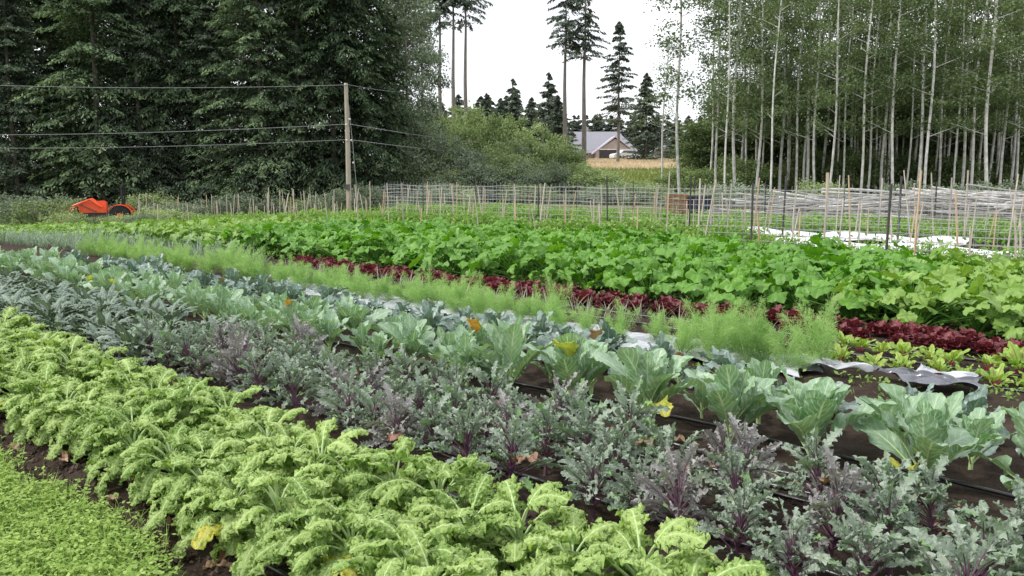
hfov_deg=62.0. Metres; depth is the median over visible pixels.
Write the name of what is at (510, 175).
shrub
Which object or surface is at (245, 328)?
russian kale plant
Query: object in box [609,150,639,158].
parked car
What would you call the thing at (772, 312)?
lettuce plant
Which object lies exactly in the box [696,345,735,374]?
broccoli plant
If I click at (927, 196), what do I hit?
cut pole
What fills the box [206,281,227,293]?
collard plant
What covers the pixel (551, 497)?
curly kale plant
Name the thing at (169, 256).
fennel plant
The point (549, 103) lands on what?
fir tree
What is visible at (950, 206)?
wooden stake
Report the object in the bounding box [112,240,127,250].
fennel plant
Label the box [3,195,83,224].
bramble bush
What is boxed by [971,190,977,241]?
wooden stake
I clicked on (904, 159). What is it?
shrub
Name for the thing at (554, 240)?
squash plant
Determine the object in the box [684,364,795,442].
collard plant
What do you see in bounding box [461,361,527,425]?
russian kale plant
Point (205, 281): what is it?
broccoli plant
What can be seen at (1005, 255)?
bean plant
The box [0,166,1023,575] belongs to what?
ground
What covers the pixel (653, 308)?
lettuce plant
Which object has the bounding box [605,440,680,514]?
russian kale plant
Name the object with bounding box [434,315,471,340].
broccoli plant
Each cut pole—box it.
[712,208,782,214]
[714,204,827,214]
[723,198,817,204]
[735,196,846,204]
[736,192,779,199]
[736,201,877,206]
[743,196,804,198]
[748,192,907,215]
[753,208,829,210]
[757,201,834,210]
[766,197,883,211]
[767,197,882,207]
[773,190,913,207]
[773,208,855,217]
[779,196,824,203]
[785,190,909,210]
[788,198,895,202]
[788,210,928,212]
[797,191,896,204]
[805,196,924,221]
[808,194,925,207]
[819,194,970,207]
[822,188,978,193]
[822,191,953,197]
[827,202,964,211]
[827,213,948,214]
[844,207,926,213]
[845,204,977,211]
[846,199,928,203]
[850,188,993,205]
[855,213,912,215]
[857,188,1004,201]
[859,201,940,207]
[863,203,992,213]
[869,197,985,205]
[874,191,943,199]
[874,197,1021,202]
[876,198,985,200]
[893,198,1022,220]
[901,207,1023,219]
[910,202,972,218]
[912,188,1015,200]
[915,193,939,196]
[920,196,1019,209]
[921,202,1023,215]
[927,189,1022,197]
[928,192,1023,207]
[931,211,1023,216]
[932,186,997,197]
[933,211,1023,216]
[936,217,1023,220]
[966,183,1023,192]
[972,206,1010,209]
[973,203,1023,205]
[979,192,1023,195]
[983,191,1023,193]
[994,206,1023,209]
[997,206,1015,211]
[1005,200,1022,203]
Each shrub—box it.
[370,158,423,202]
[384,114,454,193]
[409,158,444,195]
[412,165,459,191]
[419,139,473,175]
[419,167,480,194]
[429,108,479,149]
[432,136,473,190]
[433,139,507,188]
[435,100,497,150]
[436,120,457,148]
[446,161,510,201]
[455,109,522,160]
[461,147,490,173]
[465,163,514,201]
[475,108,539,155]
[476,138,542,198]
[479,141,511,168]
[479,163,538,201]
[493,160,560,201]
[496,137,538,168]
[500,117,572,164]
[525,124,581,167]
[525,169,558,200]
[536,156,571,189]
[540,158,574,200]
[542,140,592,166]
[559,160,602,193]
[563,159,596,172]
[563,168,629,199]
[626,180,650,184]
[636,181,665,198]
[651,173,688,197]
[657,163,707,193]
[664,138,727,175]
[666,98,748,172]
[672,168,751,194]
[695,152,775,192]
[728,143,776,169]
[741,163,799,196]
[763,167,818,191]
[773,143,834,191]
[809,155,866,192]
[815,139,900,196]
[845,161,915,195]
[872,145,938,190]
[899,159,960,188]
[913,153,993,188]
[929,136,974,161]
[964,159,1018,185]
[973,172,1021,191]
[993,147,1023,178]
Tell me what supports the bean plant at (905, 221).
on the ground at (852, 442)
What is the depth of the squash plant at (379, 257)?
15.91 m
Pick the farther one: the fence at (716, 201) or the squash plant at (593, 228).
the fence at (716, 201)
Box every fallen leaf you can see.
[6,442,19,449]
[59,451,67,461]
[106,492,117,500]
[203,560,216,568]
[216,549,226,562]
[217,559,231,568]
[674,434,684,440]
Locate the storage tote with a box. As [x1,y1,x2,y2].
[687,195,711,219]
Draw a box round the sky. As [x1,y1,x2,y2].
[2,0,1023,160]
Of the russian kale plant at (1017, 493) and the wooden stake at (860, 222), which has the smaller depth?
the russian kale plant at (1017, 493)
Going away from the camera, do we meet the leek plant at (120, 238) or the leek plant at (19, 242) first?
the leek plant at (120, 238)
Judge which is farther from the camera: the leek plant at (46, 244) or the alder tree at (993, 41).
the alder tree at (993, 41)
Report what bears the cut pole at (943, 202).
on the cut pole
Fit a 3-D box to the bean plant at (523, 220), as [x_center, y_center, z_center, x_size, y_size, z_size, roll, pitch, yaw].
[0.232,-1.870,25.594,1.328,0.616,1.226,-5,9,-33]
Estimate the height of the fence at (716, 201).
1.762 m
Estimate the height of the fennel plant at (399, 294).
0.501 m
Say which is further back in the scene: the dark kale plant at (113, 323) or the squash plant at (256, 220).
the squash plant at (256, 220)
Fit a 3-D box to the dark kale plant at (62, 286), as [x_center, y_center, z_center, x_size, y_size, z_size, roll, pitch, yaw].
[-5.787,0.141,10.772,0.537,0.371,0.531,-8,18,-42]
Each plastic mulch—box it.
[253,279,842,377]
[799,355,873,371]
[872,365,985,389]
[914,363,978,377]
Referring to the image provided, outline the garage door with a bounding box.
[599,150,624,158]
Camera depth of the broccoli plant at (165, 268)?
13.18 m
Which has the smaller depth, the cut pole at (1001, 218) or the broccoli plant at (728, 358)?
the broccoli plant at (728, 358)
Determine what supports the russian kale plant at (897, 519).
on the ground at (852, 442)
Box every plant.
[0,225,11,237]
[0,226,14,244]
[0,253,22,270]
[0,255,27,267]
[0,268,22,275]
[0,273,27,282]
[0,276,33,283]
[0,279,36,297]
[0,283,14,295]
[0,288,32,313]
[0,291,12,308]
[0,291,38,316]
[0,298,31,317]
[0,306,32,326]
[0,314,35,351]
[0,323,55,344]
[0,326,37,352]
[0,339,11,370]
[0,344,29,371]
[0,346,64,394]
[0,348,24,392]
[0,356,41,409]
[0,362,81,444]
[1,225,21,232]
[1,261,28,276]
[3,228,22,244]
[3,371,65,433]
[5,275,23,287]
[6,231,18,244]
[7,286,31,297]
[8,230,26,244]
[8,249,20,257]
[11,223,38,238]
[11,225,42,237]
[11,273,40,285]
[12,246,41,267]
[12,336,87,373]
[13,233,27,245]
[13,278,43,291]
[14,248,42,265]
[14,284,59,299]
[14,294,68,321]
[14,332,76,371]
[16,293,82,327]
[18,258,45,277]
[20,330,65,346]
[20,379,110,445]
[23,233,36,245]
[24,233,42,246]
[24,263,49,280]
[25,261,50,280]
[27,230,42,245]
[28,275,78,290]
[28,288,52,304]
[30,247,75,264]
[30,300,79,330]
[31,247,60,261]
[32,221,50,228]
[32,232,47,247]
[32,267,60,279]
[32,335,110,380]
[33,224,71,236]
[36,233,57,246]
[37,282,68,297]
[37,310,79,335]
[38,281,81,292]
[40,223,72,233]
[42,266,78,282]
[43,254,88,275]
[44,231,59,246]
[44,383,124,460]
[46,292,76,313]
[53,291,88,324]
[56,233,82,249]
[56,284,100,303]
[56,315,97,341]
[58,226,86,239]
[58,234,72,249]
[59,269,85,286]
[60,234,87,249]
[61,249,90,264]
[62,296,122,321]
[63,299,98,324]
[63,346,127,382]
[64,250,86,264]
[64,287,107,303]
[65,222,97,236]
[66,228,82,244]
[70,311,112,330]
[71,357,140,382]
[71,397,146,464]
[72,226,95,238]
[75,229,96,255]
[76,311,132,338]
[77,224,119,235]
[77,255,88,265]
[77,260,87,279]
[77,272,95,293]
[78,322,114,353]
[80,282,129,311]
[82,257,109,275]
[83,239,102,256]
[83,270,126,289]
[83,295,123,317]
[83,358,149,403]
[83,411,175,499]
[85,399,172,478]
[86,221,138,237]
[86,228,103,241]
[87,357,175,406]
[92,275,129,298]
[95,319,157,358]
[95,321,134,356]
[96,237,119,256]
[96,238,108,255]
[97,236,108,255]
[99,232,125,256]
[101,253,118,269]
[102,257,127,270]
[103,265,128,273]
[104,329,161,366]
[105,219,165,241]
[106,243,123,257]
[108,293,157,318]
[108,310,132,330]
[109,227,134,245]
[111,297,151,322]
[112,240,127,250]
[115,311,153,329]
[116,281,135,305]
[117,241,140,259]
[118,258,140,275]
[118,421,220,506]
[120,312,175,365]
[121,274,169,305]
[123,269,141,285]
[123,368,177,411]
[125,237,143,259]
[125,298,180,321]
[126,219,168,240]
[128,241,157,260]
[128,276,176,305]
[130,263,158,279]
[130,268,159,280]
[133,234,150,256]
[133,381,209,437]
[134,222,183,242]
[136,255,150,264]
[139,320,184,368]
[140,442,247,534]
[141,253,172,271]
[144,296,196,333]
[144,376,220,462]
[145,237,169,263]
[146,239,165,263]
[146,433,246,515]
[147,239,169,251]
[149,222,184,238]
[152,323,182,357]
[153,263,165,272]
[155,265,185,281]
[155,271,182,279]
[157,224,205,244]
[157,323,218,373]
[158,220,182,235]
[158,315,183,334]
[160,285,185,309]
[161,270,191,296]
[164,247,187,268]
[165,235,191,267]
[168,266,189,275]
[169,221,204,233]
[169,278,211,316]
[170,236,193,249]
[171,224,216,244]
[171,245,191,270]
[172,451,283,558]
[174,385,262,442]
[176,342,215,382]
[178,320,204,358]
[179,248,195,271]
[179,285,214,320]
[180,316,226,332]
[182,283,250,323]
[183,244,217,271]
[183,270,204,284]
[185,316,220,351]
[187,237,201,254]
[187,269,217,288]
[188,218,204,223]
[188,323,225,368]
[189,316,240,369]
[190,219,224,233]
[190,242,209,258]
[191,313,241,343]
[195,215,230,222]
[196,248,219,273]
[199,228,227,247]
[199,269,220,284]
[199,347,247,387]
[200,223,236,247]
[201,222,278,253]
[203,250,217,272]
[203,405,275,463]
[205,241,235,275]
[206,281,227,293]
[206,332,268,400]
[208,223,229,234]
[210,296,258,323]
[210,461,346,575]
[211,238,235,251]
[211,277,234,289]
[215,217,236,222]
[217,244,246,272]
[217,325,272,372]
[218,244,249,272]
[220,266,246,289]
[223,224,278,251]
[223,246,254,276]
[223,316,249,348]
[223,406,309,471]
[225,218,256,225]
[226,212,251,217]
[226,245,256,276]
[229,220,291,254]
[229,348,279,405]
[230,297,279,332]
[232,281,260,297]
[233,276,255,291]
[235,214,252,219]
[236,313,267,352]
[240,258,262,279]
[240,319,279,366]
[241,322,286,382]
[242,246,275,281]
[244,245,263,263]
[244,420,337,495]
[245,218,265,221]
[245,222,315,256]
[247,209,272,218]
[247,476,373,575]
[249,292,273,313]
[250,273,280,300]
[253,352,332,421]
[254,307,280,337]
[257,249,273,262]
[257,290,286,313]
[257,338,311,384]
[259,282,285,300]
[259,299,320,334]
[261,417,368,521]
[267,316,310,350]
[268,213,298,222]
[270,255,292,282]
[271,209,294,216]
[271,222,303,252]
[271,227,327,256]
[271,281,309,305]
[273,305,323,343]
[273,349,319,401]
[274,260,291,278]
[276,277,290,294]
[279,315,328,370]
[286,224,337,256]
[286,253,312,284]
[287,263,318,287]
[288,229,361,261]
[290,498,418,575]
[291,333,320,374]
[292,218,315,223]
[292,227,388,260]
[295,254,309,262]
[296,207,324,219]
[296,208,317,217]
[296,258,311,266]
[296,341,352,396]
[298,255,313,262]
[298,291,334,309]
[300,217,337,227]
[304,345,367,411]
[304,445,406,534]
[305,208,330,218]
[306,259,320,268]
[306,361,363,424]
[309,285,352,305]
[309,309,351,352]
[311,225,339,237]
[311,260,322,268]
[311,262,340,288]
[311,268,324,286]
[314,262,349,289]
[315,216,367,230]
[315,302,336,320]
[317,218,380,252]
[317,362,378,438]
[318,256,334,262]
[318,260,331,269]
[319,295,338,313]
[322,212,357,220]
[329,227,406,261]
[330,210,349,218]
[330,291,365,308]
[331,513,470,575]
[333,385,403,449]
[334,266,377,298]
[335,228,417,268]
[335,295,391,334]
[337,258,353,265]
[337,320,384,353]
[338,263,372,296]
[338,435,448,533]
[341,209,368,219]
[341,361,389,406]
[345,263,355,272]
[346,349,376,386]
[348,265,365,273]
[353,226,388,233]
[355,331,395,360]
[357,267,367,274]
[358,346,399,389]
[359,222,437,254]
[360,219,381,229]
[360,298,387,312]
[361,262,374,269]
[362,209,389,219]
[362,305,383,322]
[364,383,430,454]
[365,263,380,270]
[365,267,377,276]
[365,277,386,298]
[367,220,410,230]
[370,311,432,340]
[371,211,392,220]
[371,312,406,338]
[371,376,415,410]
[371,448,503,555]
[372,337,432,396]
[373,268,386,276]
[376,268,394,276]
[376,269,401,300]
[377,269,388,284]
[378,313,438,369]
[380,208,413,222]
[380,218,396,223]
[382,240,434,270]
[384,302,419,321]
[386,366,452,434]
[387,220,411,229]
[389,202,406,213]
[389,269,433,302]
[389,273,433,302]
[390,229,472,270]
[390,392,469,459]
[392,208,430,222]
[393,221,444,230]
[394,269,407,279]
[395,523,497,575]
[396,265,408,271]
[397,227,475,265]
[398,201,417,213]
[399,271,417,285]
[402,261,449,306]
[402,270,418,280]
[403,231,484,276]
[408,202,420,211]
[408,473,523,575]
[412,212,437,221]
[412,299,453,332]
[413,351,473,403]
[414,212,445,221]
[416,326,483,366]
[417,206,431,216]
[418,298,450,315]
[419,397,507,470]
[421,269,437,275]
[422,220,449,233]
[422,224,447,232]
[423,216,457,228]
[423,276,433,283]
[424,203,445,214]
[424,371,480,443]
[428,206,456,219]
[428,273,447,307]
[430,213,474,224]
[430,224,488,241]
[430,229,494,271]
[431,201,461,215]
[432,270,450,279]
[432,355,486,411]
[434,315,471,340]
[436,275,467,311]
[437,274,453,285]
[439,324,489,385]
[445,224,492,242]
[445,240,525,277]
[445,270,485,310]
[447,209,479,224]
[447,213,467,224]
[447,305,476,330]
[453,270,493,317]
[455,315,558,391]
[456,210,487,225]
[457,203,478,213]
[458,318,494,359]
[458,474,586,574]
[460,286,491,312]
[461,227,511,255]
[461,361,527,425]
[462,229,531,261]
[462,278,475,288]
[463,210,509,226]
[464,239,538,276]
[466,389,505,448]
[467,400,563,491]
[468,236,565,281]
[469,234,548,268]
[471,274,486,284]
[476,388,537,462]
[477,309,516,325]
[477,320,540,356]
[478,208,497,217]
[478,351,528,389]
[479,210,514,226]
[479,275,495,285]
[479,280,516,316]
[482,217,540,235]
[483,203,506,212]
[483,282,497,291]
[489,386,540,437]
[490,280,505,291]
[492,276,504,282]
[494,209,526,224]
[495,224,525,240]
[499,200,517,211]
[500,206,526,218]
[500,570,516,575]
[502,281,518,293]
[502,390,576,475]
[506,245,583,284]
[507,224,539,233]
[507,290,533,320]
[509,202,529,213]
[509,509,632,575]
[511,229,567,240]
[512,215,538,228]
[513,284,531,295]
[517,204,543,221]
[518,279,532,286]
[518,281,531,304]
[519,234,534,266]
[521,284,565,319]
[521,287,532,296]
[521,370,587,435]
[523,235,592,284]
[524,328,549,359]
[525,279,542,288]
[526,207,554,220]
[526,310,557,342]
[526,332,621,395]
[527,220,541,227]
[527,287,544,297]
[529,216,563,228]
[529,228,563,235]
[530,351,554,382]
[531,272,574,326]
[534,229,589,264]
[535,212,572,230]
[535,218,561,232]
[537,322,584,346]
[537,332,560,360]
[537,378,610,461]
[541,281,556,292]
[542,248,639,289]
[542,288,557,298]
[542,297,573,326]
[543,205,562,221]
[550,224,589,233]
[550,287,569,299]
[550,400,617,483]
[552,210,573,221]
[552,502,721,575]
[553,332,615,393]
[554,212,590,233]
[557,431,631,520]
[561,283,578,292]
[562,216,616,232]
[562,246,617,277]
[564,419,645,494]
[565,232,629,250]
[565,292,578,302]
[566,305,602,332]
[569,213,606,231]
[569,293,589,312]
[570,204,587,214]
[571,224,625,237]
[571,229,612,248]
[571,290,596,303]
[572,248,671,295]
[572,297,591,313]
[576,235,635,249]
[579,208,595,216]
[579,325,619,352]
[581,212,601,223]
[581,241,649,287]
[581,375,670,464]
[582,319,636,353]
[584,288,597,298]
[585,215,619,227]
[586,224,649,244]
[587,211,618,224]
[593,243,699,281]
[594,296,607,307]
[594,345,714,417]
[595,252,692,300]
[596,215,633,235]
[596,290,605,297]
[600,206,624,217]
[600,290,625,298]
[600,292,618,305]
[600,301,613,317]
[603,296,639,335]
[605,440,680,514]
[609,298,624,308]
[610,211,658,236]
[611,301,627,318]
[619,209,643,222]
[619,214,675,235]
[620,231,688,247]
[621,295,632,299]
[621,297,643,310]
[622,227,688,246]
[625,296,644,321]
[626,407,684,471]
[630,292,650,304]
[630,422,712,512]
[630,441,724,549]
[635,214,662,225]
[636,550,765,575]
[638,233,715,245]
[639,209,659,217]
[642,254,748,301]
[642,308,675,338]
[643,220,689,236]
[643,331,687,364]
[647,300,665,311]
[648,242,736,290]
[651,209,682,222]
[655,296,677,323]
[657,299,684,315]
[658,295,675,302]
[659,217,700,235]
[663,318,710,355]
[664,214,690,226]
[664,305,686,327]
[667,351,694,387]
[671,312,700,346]
[675,241,720,254]
[677,219,708,236]
[677,232,746,261]
[677,384,708,417]
[679,290,747,351]
[680,210,707,223]
[680,305,701,318]
[681,228,720,239]
[682,215,706,229]
[683,254,764,292]
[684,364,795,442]
[685,246,742,266]
[686,308,740,359]
[687,263,795,305]
[689,221,739,236]
[689,233,754,246]
[689,302,715,317]
[692,420,775,477]
[692,437,784,525]
[692,470,796,572]
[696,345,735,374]
[699,300,771,350]
[700,213,721,221]
[702,218,764,243]
[702,307,729,318]
[705,352,743,372]
[706,239,768,250]
[709,412,782,498]
[712,216,740,227]
[714,301,733,309]
[716,298,768,362]
[718,242,778,259]
[721,207,749,219]
[725,303,742,311]
[730,252,857,313]
[734,215,754,228]
[736,226,770,242]
[739,306,758,316]
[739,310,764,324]
[741,253,786,293]
[741,358,789,423]
[743,228,784,244]
[744,259,807,294]
[744,307,791,363]
[745,217,773,229]
[746,211,774,225]
[747,498,841,575]
[750,322,820,371]
[754,239,823,254]
[758,304,782,322]
[758,570,769,575]
[759,241,816,260]
[760,365,897,462]
[762,208,789,228]
[762,426,860,521]
[764,246,882,308]
[769,218,795,230]
[769,229,811,248]
[770,244,825,269]
[772,313,790,322]
[772,376,794,387]
[775,293,841,365]
[778,217,798,229]
[778,317,797,329]
[780,307,808,322]
[782,445,884,565]
[785,383,849,441]
[788,221,811,231]
[789,265,923,324]
[793,233,849,255]
[793,317,812,332]
[794,213,823,227]
[794,245,883,270]
[795,240,815,251]
[801,209,833,223]
[804,216,839,232]
[807,275,916,319]
[813,499,929,575]
[820,470,952,575]
[821,218,854,232]
[821,253,934,313]
[828,315,848,325]
[828,322,850,336]
[829,342,853,360]
[830,210,869,222]
[830,451,939,545]
[832,331,859,347]
[833,270,1002,328]
[835,381,859,412]
[840,317,862,327]
[843,217,883,233]
[844,240,915,261]
[845,326,873,339]
[846,243,862,249]
[848,336,875,351]
[850,383,1003,485]
[851,210,882,227]
[854,393,923,453]
[855,217,879,232]
[857,352,887,366]
[861,267,940,314]
[863,320,884,334]
[864,250,939,282]
[869,341,891,354]
[870,239,899,251]
[871,226,895,234]
[872,219,904,232]
[873,264,1006,320]
[874,319,906,335]
[875,454,978,550]
[876,214,904,223]
[883,351,915,367]
[884,333,910,343]
[885,221,921,237]
[888,339,923,356]
[890,240,921,253]
[892,217,922,231]
[895,250,960,269]
[895,321,926,339]
[903,509,1022,575]
[904,379,933,398]
[906,223,944,237]
[908,247,984,268]
[908,275,1023,341]
[909,239,946,255]
[910,331,940,347]
[914,220,942,235]
[914,263,1021,288]
[914,344,949,359]
[919,324,954,335]
[921,214,943,230]
[921,500,1023,575]
[922,331,958,350]
[922,354,957,374]
[929,251,980,271]
[931,247,993,273]
[933,217,962,228]
[937,348,970,365]
[938,226,963,235]
[941,224,960,233]
[942,333,976,350]
[943,245,977,255]
[944,278,1023,323]
[944,384,1009,455]
[946,221,999,243]
[949,407,1016,469]
[952,215,989,229]
[953,364,978,373]
[954,215,992,235]
[954,474,1023,564]
[958,326,984,342]
[963,252,1023,274]
[964,249,993,261]
[965,264,1021,282]
[966,337,999,355]
[966,354,1009,370]
[971,401,1023,490]
[972,214,1018,227]
[974,363,1014,386]
[984,224,1018,245]
[985,274,1023,294]
[986,223,1013,238]
[986,532,1023,575]
[989,341,1023,373]
[990,262,1023,281]
[991,244,1023,260]
[992,336,1001,346]
[993,214,1023,230]
[993,296,1023,339]
[993,338,1023,359]
[999,222,1023,237]
[1007,228,1023,242]
[1010,370,1023,386]
[1013,261,1023,274]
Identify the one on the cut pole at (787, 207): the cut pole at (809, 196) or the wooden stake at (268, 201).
the cut pole at (809, 196)
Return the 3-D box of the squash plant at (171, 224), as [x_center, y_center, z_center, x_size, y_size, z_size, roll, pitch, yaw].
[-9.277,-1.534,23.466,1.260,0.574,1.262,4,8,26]
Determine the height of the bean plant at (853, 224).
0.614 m
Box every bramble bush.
[0,192,53,218]
[0,195,74,223]
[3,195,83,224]
[25,192,90,212]
[37,210,93,224]
[71,217,103,223]
[87,215,116,223]
[96,213,129,222]
[113,212,155,222]
[116,188,184,214]
[119,212,169,222]
[127,205,188,219]
[137,199,215,215]
[152,210,196,221]
[159,202,213,216]
[188,196,247,215]
[209,189,295,214]
[237,202,308,214]
[270,195,330,212]
[305,187,365,211]
[321,181,390,210]
[372,194,425,205]
[406,179,474,205]
[426,185,480,205]
[473,187,520,202]
[493,180,564,203]
[526,190,577,202]
[552,191,616,204]
[573,181,651,204]
[591,177,675,203]
[649,197,682,207]
[660,189,720,205]
[697,179,777,207]
[721,187,792,206]
[780,189,839,196]
[789,177,854,196]
[867,178,955,204]
[924,183,988,198]
[949,179,1014,198]
[957,178,1023,198]
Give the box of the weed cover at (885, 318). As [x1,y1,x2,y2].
[77,234,1023,413]
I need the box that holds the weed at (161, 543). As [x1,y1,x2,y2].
[157,536,170,546]
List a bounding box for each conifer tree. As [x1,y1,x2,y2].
[0,0,71,196]
[0,0,78,205]
[0,0,126,206]
[0,1,39,199]
[0,3,45,200]
[0,18,53,199]
[1,0,108,198]
[8,0,192,207]
[10,5,157,200]
[36,0,185,205]
[67,0,233,205]
[79,0,207,208]
[106,3,245,199]
[116,0,246,209]
[130,0,307,204]
[152,0,281,206]
[183,0,335,208]
[184,0,316,201]
[224,0,365,213]
[228,0,328,200]
[256,0,411,206]
[262,0,393,202]
[273,0,427,195]
[302,0,433,204]
[339,6,437,205]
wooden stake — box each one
[268,187,268,216]
[355,185,358,217]
[386,183,388,223]
[401,183,403,219]
[456,182,456,216]
[474,192,477,225]
[514,184,514,218]
[540,183,545,224]
[546,187,550,218]
[593,198,594,221]
[615,187,620,216]
[653,192,655,220]
[666,171,669,230]
[697,178,700,234]
[701,185,705,219]
[705,179,716,234]
[727,184,731,227]
[744,192,745,225]
[753,178,759,229]
[757,211,759,242]
[764,202,768,233]
[769,187,774,223]
[792,205,794,236]
[798,212,800,236]
[823,173,828,239]
[835,175,839,230]
[839,198,843,235]
[848,175,850,246]
[855,205,859,230]
[858,202,862,242]
[866,207,868,241]
[877,178,882,232]
[890,214,892,242]
[903,170,910,242]
[911,207,915,237]
[913,170,921,254]
[914,183,915,219]
[916,203,923,245]
[931,173,933,235]
[948,178,952,235]
[955,191,958,246]
[963,170,968,245]
[969,226,970,255]
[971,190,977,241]
[986,206,997,246]
[992,214,996,250]
[1007,174,1018,247]
[1009,188,1018,248]
[1014,210,1016,258]
[1017,196,1023,232]
[1019,218,1021,254]
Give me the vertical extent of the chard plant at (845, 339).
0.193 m
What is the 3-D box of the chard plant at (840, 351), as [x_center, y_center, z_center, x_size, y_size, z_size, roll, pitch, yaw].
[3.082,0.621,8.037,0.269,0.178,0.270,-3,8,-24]
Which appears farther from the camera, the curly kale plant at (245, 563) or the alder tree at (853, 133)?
the alder tree at (853, 133)
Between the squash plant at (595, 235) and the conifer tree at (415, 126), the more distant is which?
the conifer tree at (415, 126)
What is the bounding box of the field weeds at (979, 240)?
[0,202,1023,261]
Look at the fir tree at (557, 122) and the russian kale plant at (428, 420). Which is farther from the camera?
the fir tree at (557, 122)
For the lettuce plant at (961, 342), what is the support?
on the ground at (852, 442)
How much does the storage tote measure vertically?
0.965 m
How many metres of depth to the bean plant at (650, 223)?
22.15 m
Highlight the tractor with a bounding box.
[60,184,135,221]
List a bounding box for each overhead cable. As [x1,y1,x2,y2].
[0,85,332,87]
[24,124,343,134]
[88,139,348,147]
[350,139,596,153]
[351,124,580,144]
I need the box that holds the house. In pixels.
[569,127,636,158]
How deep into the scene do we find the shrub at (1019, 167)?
66.26 m
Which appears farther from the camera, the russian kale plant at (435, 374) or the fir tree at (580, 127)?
the fir tree at (580, 127)
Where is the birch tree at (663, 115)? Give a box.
[644,40,684,178]
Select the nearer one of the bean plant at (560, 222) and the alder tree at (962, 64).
the bean plant at (560, 222)
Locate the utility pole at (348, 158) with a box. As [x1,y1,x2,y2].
[344,83,358,210]
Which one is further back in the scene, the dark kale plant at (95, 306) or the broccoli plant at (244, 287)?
the broccoli plant at (244, 287)
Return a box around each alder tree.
[625,0,728,193]
[681,0,747,183]
[688,69,731,150]
[690,0,758,184]
[690,0,790,191]
[695,0,762,201]
[695,96,766,164]
[706,1,795,160]
[713,0,779,187]
[715,79,786,167]
[720,0,801,186]
[724,0,792,163]
[726,108,793,169]
[738,0,793,167]
[740,0,839,191]
[743,0,807,191]
[748,3,804,189]
[751,0,829,189]
[752,0,819,191]
[754,0,834,192]
[758,13,806,143]
[761,78,832,175]
[765,67,820,168]
[766,0,862,193]
[769,0,855,187]
[770,1,847,185]
[777,64,850,167]
[794,0,843,163]
[798,0,872,183]
[799,0,865,187]
[810,0,871,156]
[810,0,881,191]
[815,0,893,180]
[816,0,867,184]
[819,16,881,158]
[822,0,887,179]
[822,78,904,164]
[829,0,903,196]
[836,0,906,195]
[839,3,899,157]
[849,0,927,193]
[850,0,945,190]
[853,0,903,192]
[856,0,933,192]
[856,5,909,188]
[858,1,920,188]
[865,49,934,159]
[873,2,926,179]
[882,0,971,186]
[884,2,931,167]
[885,0,980,189]
[887,0,944,195]
[887,68,961,157]
[888,7,955,181]
[897,4,951,169]
[899,0,981,186]
[902,70,970,169]
[910,1,965,184]
[911,2,983,164]
[920,0,991,160]
[920,0,999,160]
[924,0,971,156]
[926,0,999,188]
[926,0,1022,186]
[928,0,1023,183]
[931,0,1008,187]
[937,0,1013,186]
[939,108,975,160]
[949,0,1023,183]
[950,70,1022,167]
[953,2,1023,174]
[958,0,1023,182]
[958,116,1022,166]
[966,103,1023,167]
[972,0,1023,183]
[973,0,1023,185]
[978,0,1023,187]
[979,31,1021,167]
[980,4,1023,184]
[982,3,1023,189]
[1005,34,1023,136]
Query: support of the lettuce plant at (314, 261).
on the ground at (852, 442)
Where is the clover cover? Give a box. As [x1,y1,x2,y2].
[0,435,185,575]
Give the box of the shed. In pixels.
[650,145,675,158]
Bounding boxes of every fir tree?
[417,0,464,117]
[437,0,492,121]
[438,0,474,122]
[446,94,468,123]
[472,95,495,123]
[474,96,485,109]
[480,93,494,129]
[489,101,512,132]
[492,98,501,122]
[497,95,513,117]
[501,78,536,139]
[519,97,545,143]
[529,72,578,153]
[540,95,573,155]
[543,96,581,156]
[545,0,592,144]
[561,0,612,164]
[569,115,581,131]
[574,115,581,131]
[580,115,594,131]
[589,117,602,131]
[591,115,598,131]
[592,21,645,161]
[593,117,607,131]
[603,115,623,136]
[611,116,630,140]
[621,73,675,159]
[621,115,644,149]
[627,119,640,149]
[632,119,651,152]
[641,115,660,153]
[648,117,667,147]
[658,115,671,143]
[659,116,687,158]
[682,115,694,154]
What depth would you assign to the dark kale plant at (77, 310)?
9.42 m
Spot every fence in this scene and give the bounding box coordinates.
[344,180,1019,222]
[384,176,1023,248]
[703,183,1023,262]
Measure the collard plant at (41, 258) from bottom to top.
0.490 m
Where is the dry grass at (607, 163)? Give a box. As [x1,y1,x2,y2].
[580,158,691,169]
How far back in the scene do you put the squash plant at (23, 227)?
29.70 m
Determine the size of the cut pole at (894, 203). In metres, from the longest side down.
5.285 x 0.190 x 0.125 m
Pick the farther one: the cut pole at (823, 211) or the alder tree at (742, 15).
the alder tree at (742, 15)
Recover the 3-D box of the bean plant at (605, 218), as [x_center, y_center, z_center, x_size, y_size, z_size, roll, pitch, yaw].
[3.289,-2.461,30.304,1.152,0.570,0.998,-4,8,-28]
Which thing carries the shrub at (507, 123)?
on the ground at (852, 442)
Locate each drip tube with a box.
[3,309,845,575]
[4,411,288,575]
[81,286,1014,498]
[99,302,1012,524]
[111,315,965,545]
[176,328,987,541]
[215,406,576,550]
[243,274,1023,392]
[267,272,1021,376]
[292,269,1023,365]
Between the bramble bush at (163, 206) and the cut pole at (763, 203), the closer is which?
the cut pole at (763, 203)
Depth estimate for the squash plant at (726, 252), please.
13.16 m
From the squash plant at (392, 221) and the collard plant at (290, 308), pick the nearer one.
the collard plant at (290, 308)
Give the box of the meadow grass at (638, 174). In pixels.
[593,167,877,193]
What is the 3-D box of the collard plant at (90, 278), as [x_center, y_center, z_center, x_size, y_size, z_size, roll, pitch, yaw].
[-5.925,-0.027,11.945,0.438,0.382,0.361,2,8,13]
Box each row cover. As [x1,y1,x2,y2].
[747,227,976,245]
[772,237,1022,260]
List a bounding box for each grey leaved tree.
[372,0,453,193]
[399,8,457,165]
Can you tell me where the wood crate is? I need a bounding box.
[665,194,687,218]
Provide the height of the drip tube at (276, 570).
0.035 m

